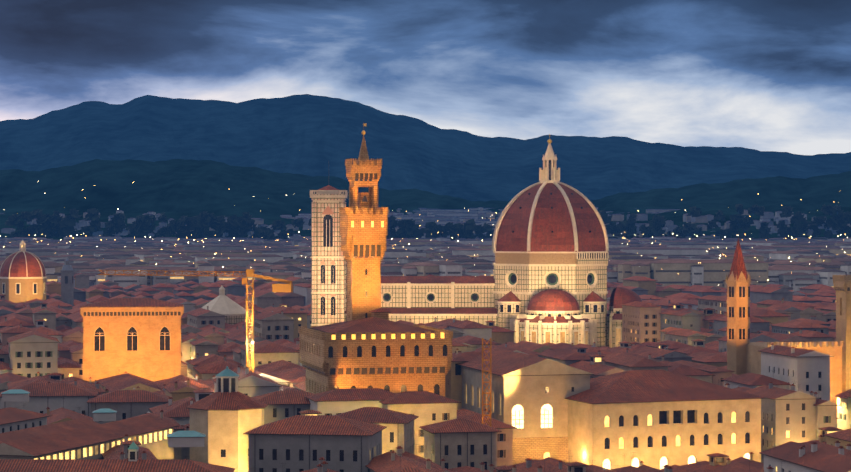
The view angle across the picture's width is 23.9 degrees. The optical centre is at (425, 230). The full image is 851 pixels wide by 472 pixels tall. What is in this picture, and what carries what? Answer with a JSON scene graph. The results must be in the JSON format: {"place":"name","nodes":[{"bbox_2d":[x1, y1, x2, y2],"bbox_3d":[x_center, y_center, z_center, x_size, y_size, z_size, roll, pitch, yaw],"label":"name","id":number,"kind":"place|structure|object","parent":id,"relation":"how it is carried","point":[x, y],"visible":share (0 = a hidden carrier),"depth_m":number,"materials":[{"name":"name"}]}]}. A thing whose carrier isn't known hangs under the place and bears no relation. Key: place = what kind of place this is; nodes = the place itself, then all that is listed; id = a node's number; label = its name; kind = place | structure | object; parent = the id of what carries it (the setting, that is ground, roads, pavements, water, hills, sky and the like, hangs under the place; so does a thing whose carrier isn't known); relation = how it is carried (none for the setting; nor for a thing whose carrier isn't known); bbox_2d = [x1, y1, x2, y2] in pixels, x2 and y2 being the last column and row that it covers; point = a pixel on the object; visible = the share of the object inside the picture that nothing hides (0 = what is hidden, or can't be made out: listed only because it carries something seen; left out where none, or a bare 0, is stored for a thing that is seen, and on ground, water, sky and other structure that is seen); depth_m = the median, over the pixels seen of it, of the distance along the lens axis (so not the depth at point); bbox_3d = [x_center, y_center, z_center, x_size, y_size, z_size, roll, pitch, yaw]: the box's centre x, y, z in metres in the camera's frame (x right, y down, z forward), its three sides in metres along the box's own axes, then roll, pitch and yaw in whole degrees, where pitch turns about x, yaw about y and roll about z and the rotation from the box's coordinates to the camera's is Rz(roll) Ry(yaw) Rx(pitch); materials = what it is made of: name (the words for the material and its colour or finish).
{"place":"outdoors","nodes":[
{"label":"outdoors","id":0,"kind":"place"},
{"bbox_2d":[0,294,29,315],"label":"city block","id":1,"kind":"structure","parent":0,"point":[7,307],"depth_m":1145.23,"materials":[{"name":"pink paint"}]},
{"bbox_2d":[0,240,46,303],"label":"domed chapel","id":2,"kind":"structure","parent":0,"point":[23,276],"depth_m":1233.64,"materials":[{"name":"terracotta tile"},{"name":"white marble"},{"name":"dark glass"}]},
{"bbox_2d":[0,407,51,432],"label":"house","id":3,"kind":"structure","parent":0,"point":[12,419],"depth_m":454.50,"materials":[{"name":"red tile"}]},
{"bbox_2d":[1,389,29,401],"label":"rooftop structure","id":4,"kind":"object","parent":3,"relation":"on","point":[12,395],"visible":1,"depth_m":507.40,"materials":[{"name":"white paint"}]},
{"bbox_2d":[0,331,80,378],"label":"city block","id":5,"kind":"structure","parent":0,"point":[29,354],"depth_m":675.92,"materials":[{"name":"terracotta roof tile"},{"name":"plaster"},{"name":"dark glass"}]},
{"bbox_2d":[0,372,81,391],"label":"city block","id":6,"kind":"structure","parent":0,"point":[7,377],"depth_m":628.67,"materials":[{"name":"beige paint"}]},
{"bbox_2d":[0,302,82,331],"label":"city block","id":7,"kind":"structure","parent":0,"point":[53,318],"depth_m":924.36,"materials":[{"name":"plaster"},{"name":"terracotta roof tile"},{"name":"dark glass"}]},
{"bbox_2d":[0,319,82,342],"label":"city block","id":8,"kind":"structure","parent":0,"point":[74,334],"depth_m":857.34,"materials":[{"name":"red tile"}]},
{"bbox_2d":[16,304,79,318],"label":"city block","id":9,"kind":"structure","parent":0,"point":[25,311],"depth_m":1014.02,"materials":[{"name":"pink paint"}]},
{"bbox_2d":[0,383,98,416],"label":"house","id":10,"kind":"structure","parent":0,"point":[43,397],"depth_m":525.28,"materials":[{"name":"brown plaster"},{"name":"terracotta roof tile"},{"name":"dark glass"}]},
{"bbox_2d":[0,418,98,443],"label":"uffizi west wing","id":11,"kind":"structure","parent":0,"point":[15,435],"depth_m":432.43,"materials":[{"name":"plaster"},{"name":"terracotta roof tile"},{"name":"dark glass"}]},
{"bbox_2d":[26,298,86,308],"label":"city block","id":12,"kind":"structure","parent":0,"point":[34,303],"depth_m":1198.41,"materials":[{"name":"beige paint"}]},
{"bbox_2d":[46,281,110,305],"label":"city block","id":13,"kind":"structure","parent":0,"point":[53,289],"depth_m":1317.36,"materials":[{"name":"paint"}]},
{"bbox_2d":[40,294,132,309],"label":"city block","id":14,"kind":"structure","parent":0,"point":[67,306],"depth_m":1142.40,"materials":[{"name":"red tile"}]},
{"bbox_2d":[0,322,186,379],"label":"city block","id":15,"kind":"structure","parent":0,"point":[74,353],"depth_m":760.65,"materials":[{"name":"terracotta roof tile"},{"name":"plaster"},{"name":"dark glass"}]},
{"bbox_2d":[74,273,118,288],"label":"city block","id":16,"kind":"structure","parent":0,"point":[81,280],"depth_m":1600.28,"materials":[{"name":"grey paint"}]},
{"bbox_2d":[59,278,141,291],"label":"city block","id":17,"kind":"structure","parent":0,"point":[132,287],"depth_m":1485.39,"materials":[{"name":"grey paint"}]},
{"bbox_2d":[5,372,199,400],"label":"city block","id":18,"kind":"structure","parent":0,"point":[177,390],"depth_m":569.26,"materials":[{"name":"terracotta roof tile"},{"name":"plaster"},{"name":"dark glass"}]},
{"bbox_2d":[17,389,213,424],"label":"city block","id":19,"kind":"structure","parent":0,"point":[178,411],"depth_m":487.46,"materials":[{"name":"terracotta roof tile"},{"name":"plaster"},{"name":"dark glass"}]},
{"bbox_2d":[81,284,149,290],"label":"city block","id":20,"kind":"structure","parent":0,"point":[107,286],"depth_m":1539.59,"materials":[{"name":"red tile"}]},
{"bbox_2d":[0,441,234,471],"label":"uffizi south wing","id":21,"kind":"structure","parent":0,"point":[132,463],"depth_m":346.53,"materials":[{"name":"red tile"}]},
{"bbox_2d":[87,390,172,423],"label":"house","id":22,"kind":"structure","parent":0,"point":[125,404],"depth_m":518.71,"materials":[{"name":"grey plaster"},{"name":"terracotta roof tile"},{"name":"dark glass"}]},
{"bbox_2d":[59,327,225,363],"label":"city block","id":23,"kind":"structure","parent":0,"point":[213,335],"depth_m":806.28,"materials":[{"name":"paint"}]},
{"bbox_2d":[107,287,218,298],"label":"city block","id":24,"kind":"structure","parent":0,"point":[117,292],"depth_m":1377.11,"materials":[{"name":"pink paint"}]},
{"bbox_2d":[131,291,235,300],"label":"city block","id":25,"kind":"structure","parent":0,"point":[208,296],"depth_m":1310.69,"materials":[{"name":"red tile"}]},
{"bbox_2d":[133,295,245,301],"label":"city block","id":26,"kind":"structure","parent":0,"point":[240,297],"depth_m":1244.59,"materials":[{"name":"paint"}]},
{"bbox_2d":[150,277,281,296],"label":"city block","id":27,"kind":"structure","parent":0,"point":[236,287],"depth_m":1470.43,"materials":[{"name":"grey paint"}]},
{"bbox_2d":[167,280,265,288],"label":"city block","id":28,"kind":"structure","parent":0,"point":[191,283],"depth_m":1550.03,"materials":[{"name":"grey paint"}]},
{"bbox_2d":[186,306,251,332],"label":"city block","id":29,"kind":"structure","parent":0,"point":[202,319],"depth_m":977.78,"materials":[{"name":"beige paint"}]},
{"bbox_2d":[102,434,337,471],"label":"city block","id":30,"kind":"structure","parent":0,"point":[120,451],"depth_m":395.38,"materials":[{"name":"grey plaster"},{"name":"terracotta roof tile"},{"name":"dark glass"}]},
{"bbox_2d":[167,430,205,446],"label":"rooftop structure","id":31,"kind":"object","parent":30,"relation":"on","point":[193,438],"visible":1,"depth_m":391.40,"materials":[{"name":"white paint"}]},
{"bbox_2d":[123,410,321,459],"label":"city block","id":32,"kind":"structure","parent":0,"point":[181,453],"depth_m":457.65,"materials":[{"name":"red tile"}]},
{"bbox_2d":[167,283,310,313],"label":"city block","id":33,"kind":"structure","parent":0,"point":[299,297],"depth_m":1171.62,"materials":[{"name":"brown paint"}]},
{"bbox_2d":[189,338,291,359],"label":"city block","id":34,"kind":"structure","parent":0,"point":[202,347],"depth_m":781.25,"materials":[{"name":"brown tile"}]},
{"bbox_2d":[186,337,303,379],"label":"city block","id":35,"kind":"structure","parent":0,"point":[206,367],"depth_m":697.07,"materials":[{"name":"brown paint"}]},
{"bbox_2d":[181,306,308,343],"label":"city block","id":36,"kind":"structure","parent":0,"point":[299,317],"depth_m":880.36,"materials":[{"name":"beige paint"}]},
{"bbox_2d":[181,304,310,328],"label":"city block","id":37,"kind":"structure","parent":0,"point":[307,308],"depth_m":1062.39,"materials":[{"name":"paint"}]},
{"bbox_2d":[225,285,271,297],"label":"city block","id":38,"kind":"structure","parent":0,"point":[266,287],"depth_m":1439.01,"materials":[{"name":"red tile"}]},
{"bbox_2d":[212,366,305,396],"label":"city block","id":39,"kind":"structure","parent":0,"point":[250,384],"depth_m":549.19,"materials":[{"name":"white paint"}]},
{"bbox_2d":[225,310,298,344],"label":"city block","id":40,"kind":"structure","parent":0,"point":[272,326],"depth_m":839.43,"materials":[{"name":"grey paint"}]},
{"bbox_2d":[244,276,310,296],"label":"city block","id":41,"kind":"structure","parent":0,"point":[297,280],"depth_m":1344.79,"materials":[{"name":"red tile"}]},
{"bbox_2d":[252,391,312,424],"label":"house","id":42,"kind":"structure","parent":0,"point":[283,405],"depth_m":489.55,"materials":[{"name":"red tile"}]},
{"bbox_2d":[243,415,386,471],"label":"house","id":43,"kind":"structure","parent":0,"point":[297,443],"depth_m":397.55,"materials":[{"name":"grey paint"}]},
{"bbox_2d":[339,122,387,339],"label":"clock tower","id":44,"kind":"structure","parent":0,"point":[363,225],"depth_m":549.60,"materials":[{"name":"stone"}]},
{"bbox_2d":[369,308,390,339],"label":"building","id":45,"kind":"structure","parent":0,"point":[380,313],"depth_m":545.74,"materials":[{"name":"red tile"}]},
{"bbox_2d":[390,467,422,471],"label":"roof","id":46,"kind":"structure","parent":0,"point":[407,469],"depth_m":329.81,"materials":[{"name":"red tile"}]},
{"bbox_2d":[396,317,436,324],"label":"building","id":47,"kind":"structure","parent":0,"point":[410,322],"depth_m":908.22,"materials":[{"name":"brown paint"}]},
{"bbox_2d":[0,94,850,200],"bbox_3d":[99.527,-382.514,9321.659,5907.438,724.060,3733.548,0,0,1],"label":"mountain range","id":48,"kind":"structure","parent":0,"point":[309,135],"depth_m":9811.81,"materials":[{"name":"plant"}]},
{"bbox_2d":[0,159,850,218],"bbox_3d":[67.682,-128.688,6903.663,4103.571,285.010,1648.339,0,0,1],"label":"mountain spur","id":49,"kind":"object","parent":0,"point":[198,187],"depth_m":7084.61,"materials":[{"name":"plant"}]},
{"bbox_2d":[0,207,850,239],"bbox_3d":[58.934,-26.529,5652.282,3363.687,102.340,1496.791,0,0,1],"label":"trees","id":50,"kind":"object","parent":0,"point":[676,218],"depth_m":5886.49,"materials":[{"name":"plant"}]},
{"bbox_2d":[3,182,847,280],"bbox_3d":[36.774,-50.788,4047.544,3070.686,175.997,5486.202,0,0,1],"label":"city lights","id":51,"kind":"object","parent":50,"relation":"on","point":[448,247],"visible":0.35,"depth_m":3639.49},
{"bbox_2d":[0,0,850,154],"label":"sky","id":52,"kind":"structure","parent":0,"point":[761,75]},
{"bbox_2d":[419,419,501,469],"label":"house","id":53,"kind":"structure","parent":0,"point":[455,443],"depth_m":441.69,"materials":[{"name":"cream plaster"},{"name":"terracotta roof tile"},{"name":"dark glass"}]},
{"bbox_2d":[452,341,468,352],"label":"building","id":54,"kind":"structure","parent":0,"point":[461,347],"depth_m":737.91,"materials":[{"name":"grey paint"}]},
{"bbox_2d":[406,323,537,353],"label":"city block","id":55,"kind":"structure","parent":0,"point":[474,343],"depth_m":797.39,"materials":[{"name":"beige paint"}]},
{"bbox_2d":[415,318,551,352],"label":"city block","id":56,"kind":"structure","parent":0,"point":[459,328],"depth_m":834.74,"materials":[{"name":"terracotta roof tile"},{"name":"plaster"},{"name":"dark glass"}]},
{"bbox_2d":[457,409,516,466],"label":"building","id":57,"kind":"structure","parent":0,"point":[504,446],"depth_m":498.40,"materials":[{"name":"red tile"}]},
{"bbox_2d":[452,344,528,354],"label":"city block","id":58,"kind":"structure","parent":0,"point":[495,346],"depth_m":688.99,"materials":[{"name":"brown tile"}]},
{"bbox_2d":[365,444,673,471],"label":"city block","id":59,"kind":"structure","parent":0,"point":[387,461],"depth_m":397.63,"materials":[{"name":"terracotta roof tile"},{"name":"plaster"},{"name":"dark glass"}]},
{"bbox_2d":[485,321,619,347],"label":"city block","id":60,"kind":"structure","parent":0,"point":[500,335],"depth_m":927.71,"materials":[{"name":"terracotta roof tile"},{"name":"plaster"},{"name":"dark glass"}]},
{"bbox_2d":[471,344,693,361],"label":"city block","id":61,"kind":"structure","parent":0,"point":[656,353],"depth_m":752.63,"materials":[{"name":"pink paint"}]},
{"bbox_2d":[539,452,643,471],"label":"city block","id":62,"kind":"structure","parent":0,"point":[551,461],"depth_m":462.96,"materials":[{"name":"red tile"}]},
{"bbox_2d":[608,282,622,293],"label":"building","id":63,"kind":"structure","parent":0,"point":[615,286],"depth_m":1484.17,"materials":[{"name":"beige paint"}]},
{"bbox_2d":[542,339,720,354],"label":"city block","id":64,"kind":"structure","parent":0,"point":[686,349],"depth_m":801.79,"materials":[{"name":"yellow paint"}]},
{"bbox_2d":[607,283,662,292],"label":"city block","id":65,"kind":"structure","parent":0,"point":[609,285],"depth_m":1584.21,"materials":[{"name":"red tile"}]},
{"bbox_2d":[536,348,734,385],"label":"city block","id":66,"kind":"structure","parent":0,"point":[598,364],"depth_m":652.20,"materials":[{"name":"brown tile"}]},
{"bbox_2d":[550,327,723,347],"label":"city block","id":67,"kind":"structure","parent":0,"point":[684,336],"depth_m":861.18,"materials":[{"name":"brown tile"}]},
{"bbox_2d":[607,298,683,309],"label":"city block","id":68,"kind":"structure","parent":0,"point":[663,304],"depth_m":1095.25,"materials":[{"name":"red tile"}]},
{"bbox_2d":[607,293,699,302],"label":"city block","id":69,"kind":"structure","parent":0,"point":[689,296],"depth_m":1284.46,"materials":[{"name":"white paint"}]},
{"bbox_2d":[621,276,720,297],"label":"city block","id":70,"kind":"structure","parent":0,"point":[639,285],"depth_m":1408.38,"materials":[{"name":"brown paint"}]},
{"bbox_2d":[656,286,793,304],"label":"city block","id":71,"kind":"structure","parent":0,"point":[759,293],"depth_m":1204.90,"materials":[{"name":"grey paint"}]},
{"bbox_2d":[687,341,762,368],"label":"city block","id":72,"kind":"structure","parent":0,"point":[715,359],"depth_m":757.65,"materials":[{"name":"brown tile"}]},
{"bbox_2d":[622,301,830,342],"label":"city block","id":73,"kind":"structure","parent":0,"point":[642,322],"depth_m":942.43,"materials":[{"name":"brown paint"}]},
{"bbox_2d":[652,295,835,321],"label":"city block","id":74,"kind":"structure","parent":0,"point":[827,313],"depth_m":1040.41,"materials":[{"name":"brown paint"}]},
{"bbox_2d":[660,440,850,471],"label":"city block","id":75,"kind":"structure","parent":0,"point":[808,456],"depth_m":407.60,"materials":[{"name":"red tile"}]},
{"bbox_2d":[678,299,835,309],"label":"city block","id":76,"kind":"structure","parent":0,"point":[694,303],"depth_m":1143.22,"materials":[{"name":"red paint"}]},
{"bbox_2d":[690,284,833,293],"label":"city block","id":77,"kind":"structure","parent":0,"point":[813,288],"depth_m":1498.60,"materials":[{"name":"beige paint"}]},
{"bbox_2d":[719,288,807,296],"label":"city block","id":78,"kind":"structure","parent":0,"point":[724,292],"depth_m":1440.91,"materials":[{"name":"red paint"}]},
{"bbox_2d":[682,393,850,470],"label":"city block","id":79,"kind":"structure","parent":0,"point":[830,435],"depth_m":477.37,"materials":[{"name":"red tile"}]},
{"bbox_2d":[705,323,835,351],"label":"city block","id":80,"kind":"structure","parent":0,"point":[800,335],"depth_m":801.77,"materials":[{"name":"brown tile"}]},
{"bbox_2d":[712,315,835,335],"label":"city block","id":81,"kind":"structure","parent":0,"point":[763,327],"depth_m":874.17,"materials":[{"name":"red tile"}]},
{"bbox_2d":[718,343,838,418],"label":"building","id":82,"kind":"structure","parent":0,"point":[784,367],"depth_m":616.35,"materials":[{"name":"white paint"}]},
{"bbox_2d":[745,381,839,462],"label":"city block","id":83,"kind":"structure","parent":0,"point":[792,414],"depth_m":552.89,"materials":[{"name":"grey paint"}]},
{"bbox_2d":[746,275,850,423],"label":"fortified palace","id":84,"kind":"structure","parent":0,"point":[839,349],"depth_m":677.35,"materials":[{"name":"stone"}]},
{"bbox_2d":[789,289,835,297],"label":"city block","id":85,"kind":"structure","parent":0,"point":[825,293],"depth_m":1312.01,"materials":[{"name":"red tile"}]},
{"bbox_2d":[793,295,835,302],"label":"building","id":86,"kind":"structure","parent":0,"point":[805,299],"depth_m":1251.32,"materials":[{"name":"grey paint"}]},
{"bbox_2d":[827,320,835,327],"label":"building","id":87,"kind":"structure","parent":0,"point":[833,323],"depth_m":949.35,"materials":[{"name":"red tile"}]},
{"bbox_2d":[835,389,850,430],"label":"building","id":88,"kind":"structure","parent":0,"point":[844,411],"depth_m":641.97,"materials":[{"name":"beige paint"}]},
{"label":"ground","id":89,"kind":"structure","parent":0,"visible":0},
{"bbox_2d":[60,258,74,305],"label":"bell tower","id":90,"kind":"structure","parent":89,"relation":"on","point":[67,283],"depth_m":1225.75,"materials":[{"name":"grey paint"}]},
{"bbox_2d":[0,414,178,459],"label":"building","id":91,"kind":"structure","parent":89,"relation":"on","point":[150,432],"depth_m":412.52,"materials":[{"name":"red tile"}]},
{"bbox_2d":[92,408,116,420],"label":"rooftop structure","id":92,"kind":"object","parent":91,"relation":"on","point":[104,414],"visible":0.98,"depth_m":460.19,"materials":[{"name":"white paint"}]},
{"bbox_2d":[80,298,183,382],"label":"church building","id":93,"kind":"structure","parent":89,"relation":"on","point":[140,337],"depth_m":695.33,"materials":[{"name":"stone"},{"name":"terracotta roof tile"},{"name":"dark glass"}]},
{"bbox_2d":[98,269,292,372],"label":"tower crane","id":94,"kind":"object","parent":89,"relation":"on","point":[288,287],"visible":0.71,"depth_m":611.03,"materials":[{"name":"metal"}]},
{"bbox_2d":[97,360,305,393],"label":"city block","id":95,"kind":"structure","parent":89,"relation":"on","point":[285,373],"depth_m":625.73,"materials":[{"name":"paint"}]},
{"bbox_2d":[202,286,250,324],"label":"baptistery","id":96,"kind":"structure","parent":89,"relation":"on","point":[230,309],"depth_m":1019.69,"materials":[{"name":"stone"}]},
{"bbox_2d":[186,366,267,471],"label":"uffizi tribuna","id":97,"kind":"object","parent":89,"relation":"on","point":[225,416],"visible":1,"depth_m":441.23,"materials":[{"name":"beige paint"}]},
{"bbox_2d":[310,185,347,326],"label":"bell tower","id":98,"kind":"structure","parent":89,"relation":"on","point":[328,284],"depth_m":963.35,"materials":[{"name":"stone"}]},
{"bbox_2d":[305,388,395,415],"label":"building","id":99,"kind":"structure","parent":89,"relation":"on","point":[334,402],"depth_m":482.87,"materials":[{"name":"white plaster"},{"name":"terracotta roof tile"},{"name":"dark glass"}]},
{"bbox_2d":[298,317,452,396],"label":"palace","id":100,"kind":"structure","parent":89,"relation":"on","point":[394,357],"depth_m":529.08,"materials":[{"name":"stone"}]},
{"bbox_2d":[335,407,418,453],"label":"house","id":101,"kind":"structure","parent":89,"relation":"on","point":[398,431],"depth_m":432.88,"materials":[{"name":"cream plaster"},{"name":"terracotta roof tile"},{"name":"dark glass"}]},
{"bbox_2d":[379,391,460,457],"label":"building","id":102,"kind":"structure","parent":89,"relation":"on","point":[427,408],"depth_m":480.72,"materials":[{"name":"cream plaster"},{"name":"terracotta roof tile"},{"name":"dark glass"}]},
{"bbox_2d":[0,207,850,290],"bbox_3d":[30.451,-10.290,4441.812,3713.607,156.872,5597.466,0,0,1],"label":"city buildings","id":103,"kind":"structure","parent":89,"relation":"on","point":[797,263],"depth_m":2278.85,"materials":[{"name":"brown"}]},
{"bbox_2d":[4,204,850,258],"bbox_3d":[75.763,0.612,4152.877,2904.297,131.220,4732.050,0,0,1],"label":"tree foliage","id":104,"kind":"object","parent":89,"relation":"on","point":[141,226],"visible":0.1,"depth_m":5005.64,"materials":[{"name":"green plant"}]},
{"bbox_2d":[445,352,484,409],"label":"building","id":105,"kind":"structure","parent":89,"relation":"on","point":[453,383],"depth_m":587.46,"materials":[{"name":"yellow plaster"},{"name":"terracotta roof tile"},{"name":"dark glass"}]},
{"bbox_2d":[482,338,490,426],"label":"tower crane","id":106,"kind":"object","parent":89,"relation":"on","point":[483,382],"visible":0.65,"depth_m":460.23,"materials":[{"name":"metal"}]},
{"bbox_2d":[345,134,641,347],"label":"cathedral","id":107,"kind":"structure","parent":89,"relation":"on","point":[546,282],"depth_m":970.35,"materials":[{"name":"stone"}]},
{"bbox_2d":[458,348,593,464],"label":"palazzo vecchio salone","id":108,"kind":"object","parent":89,"relation":"on","point":[529,395],"visible":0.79,"depth_m":546.56,"materials":[{"name":"beige paint"}]},
{"bbox_2d":[565,369,765,469],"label":"building","id":109,"kind":"structure","parent":89,"relation":"on","point":[658,419],"depth_m":541.40,"materials":[{"name":"beige paint"}]},
{"bbox_2d":[725,232,750,374],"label":"bell tower","id":110,"kind":"structure","parent":89,"relation":"on","point":[738,282],"depth_m":692.03,"materials":[{"name":"stone"}]},
{"label":"town ground","id":111,"kind":"structure","parent":0,"visible":0},
{"bbox_2d":[187,278,198,282],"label":"building","id":112,"kind":"structure","parent":111,"relation":"on","point":[195,280],"depth_m":1692.31,"materials":[{"name":"grey paint"}]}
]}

